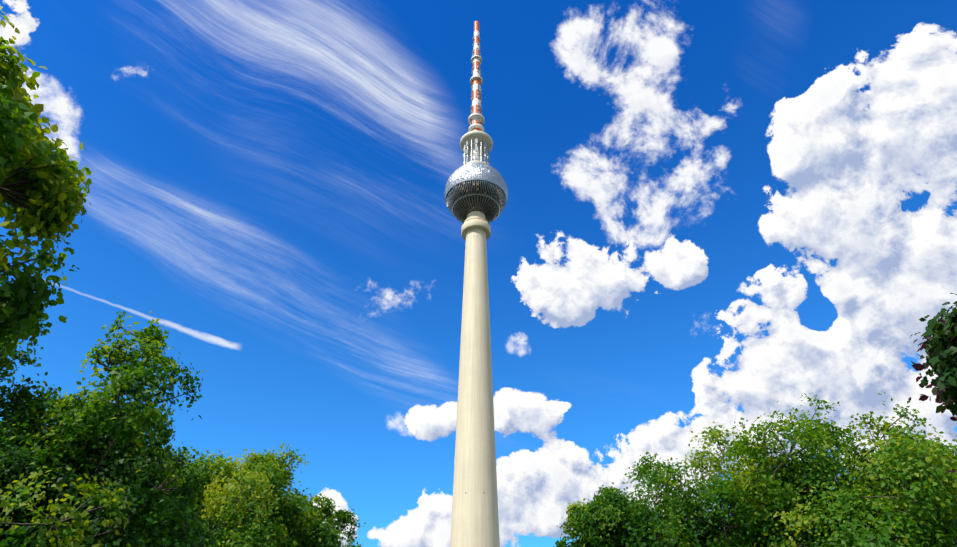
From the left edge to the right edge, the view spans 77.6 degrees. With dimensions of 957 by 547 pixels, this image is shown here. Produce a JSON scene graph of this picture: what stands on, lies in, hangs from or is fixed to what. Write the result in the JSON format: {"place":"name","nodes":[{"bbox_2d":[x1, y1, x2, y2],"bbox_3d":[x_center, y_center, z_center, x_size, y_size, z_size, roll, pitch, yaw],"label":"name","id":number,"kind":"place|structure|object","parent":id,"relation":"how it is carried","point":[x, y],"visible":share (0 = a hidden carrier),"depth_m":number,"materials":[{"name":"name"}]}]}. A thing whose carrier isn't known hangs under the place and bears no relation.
{"place":"outdoors","nodes":[
{"label":"outdoors","id":0,"kind":"place"},
{"bbox_2d":[0,0,956,546],"label":"sky","id":1,"kind":"structure","parent":0,"point":[710,205],"materials":[{"name":"blue"}]},
{"label":"ground","id":2,"kind":"structure","parent":0,"visible":0},
{"bbox_2d":[0,6,91,358],"bbox_3d":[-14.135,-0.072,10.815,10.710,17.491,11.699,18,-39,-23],"label":"tree","id":3,"kind":"object","parent":2,"relation":"on","point":[40,189],"visible":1,"depth_m":13.76,"materials":[{"name":"green plant"}]},
{"bbox_2d":[0,302,142,542],"bbox_3d":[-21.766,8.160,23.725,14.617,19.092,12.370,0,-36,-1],"label":"tree","id":4,"kind":"object","parent":2,"relation":"on","point":[23,396],"visible":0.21,"depth_m":25.21,"materials":[{"name":"green plant"}]},
{"bbox_2d":[0,311,228,546],"bbox_3d":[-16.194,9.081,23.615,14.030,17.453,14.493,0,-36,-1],"label":"tree","id":5,"kind":"object","parent":2,"relation":"on","point":[121,509],"visible":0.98,"depth_m":22.49,"materials":[{"name":"green plant"}]},
{"bbox_2d":[149,443,325,546],"bbox_3d":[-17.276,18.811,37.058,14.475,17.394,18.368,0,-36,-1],"label":"tree","id":6,"kind":"object","parent":2,"relation":"on","point":[236,497],"visible":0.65,"depth_m":37.13,"materials":[{"name":"green plant"}]},
{"bbox_2d":[254,489,365,546],"bbox_3d":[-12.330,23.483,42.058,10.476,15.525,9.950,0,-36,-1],"label":"tree","id":7,"kind":"object","parent":2,"relation":"on","point":[326,534],"visible":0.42,"depth_m":44.37,"materials":[{"name":"green plant"}]},
{"bbox_2d":[553,482,694,546],"bbox_3d":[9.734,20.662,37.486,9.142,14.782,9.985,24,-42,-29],"label":"tree","id":8,"kind":"object","parent":2,"relation":"on","point":[611,515],"visible":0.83,"depth_m":37.80,"materials":[{"name":"green plant"}]},
{"bbox_2d":[577,421,836,546],"bbox_3d":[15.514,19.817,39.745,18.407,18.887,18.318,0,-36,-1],"label":"tree","id":9,"kind":"object","parent":2,"relation":"on","point":[695,516],"visible":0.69,"depth_m":38.58,"materials":[{"name":"green plant"}]},
{"bbox_2d":[717,392,956,546],"bbox_3d":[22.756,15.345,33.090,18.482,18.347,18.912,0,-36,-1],"label":"tree","id":10,"kind":"object","parent":2,"relation":"on","point":[909,512],"visible":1,"depth_m":31.53,"materials":[{"name":"green plant"}]},
{"bbox_2d":[847,448,955,496],"bbox_3d":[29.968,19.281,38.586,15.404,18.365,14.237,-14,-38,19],"label":"tree","id":11,"kind":"object","parent":2,"relation":"on","point":[878,471],"depth_m":44.00,"materials":[{"name":"green plant"}]},
{"bbox_2d":[908,293,956,546],"bbox_3d":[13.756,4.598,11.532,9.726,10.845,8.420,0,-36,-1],"label":"tree","id":12,"kind":"object","parent":2,"relation":"on","point":[939,345],"visible":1,"depth_m":14.16,"materials":[{"name":"green plant"}]},
{"label":"plaza paving","id":13,"kind":"structure","parent":0,"visible":0},
{"bbox_2d":[450,211,499,546],"bbox_3d":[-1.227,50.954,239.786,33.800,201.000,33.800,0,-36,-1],"label":"tower shaft","id":14,"kind":"object","parent":13,"relation":"on","point":[475,521],"visible":1,"depth_m":229.90,"materials":[{"name":"beige concrete"}]},
{"bbox_2d":[445,163,507,223],"bbox_3d":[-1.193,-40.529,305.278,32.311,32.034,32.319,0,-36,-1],"label":"tower sphere","id":15,"kind":"object","parent":14,"relation":"on","point":[471,187],"visible":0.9,"depth_m":293.26,"materials":[{"name":"silver metal"}]},
{"bbox_2d":[460,130,492,164],"bbox_3d":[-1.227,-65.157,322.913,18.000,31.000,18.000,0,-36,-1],"label":"platform","id":16,"kind":"structure","parent":15,"relation":"on","point":[479,135],"depth_m":321.42,"materials":[{"name":"white metal"}]},
{"bbox_2d":[463,137,488,164],"bbox_3d":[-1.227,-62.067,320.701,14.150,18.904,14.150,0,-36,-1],"label":"tower cage lattice","id":17,"kind":"object","parent":16,"relation":"attached to","point":[476,155],"visible":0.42,"depth_m":317.51,"materials":[{"name":"silver metal"}]},
{"bbox_2d":[468,21,484,131],"bbox_3d":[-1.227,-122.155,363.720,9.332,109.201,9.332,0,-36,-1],"label":"antenna","id":18,"kind":"object","parent":16,"relation":"on","point":[476,119],"visible":0.9,"depth_m":353.21,"materials":[{"name":"metal"}]}
]}

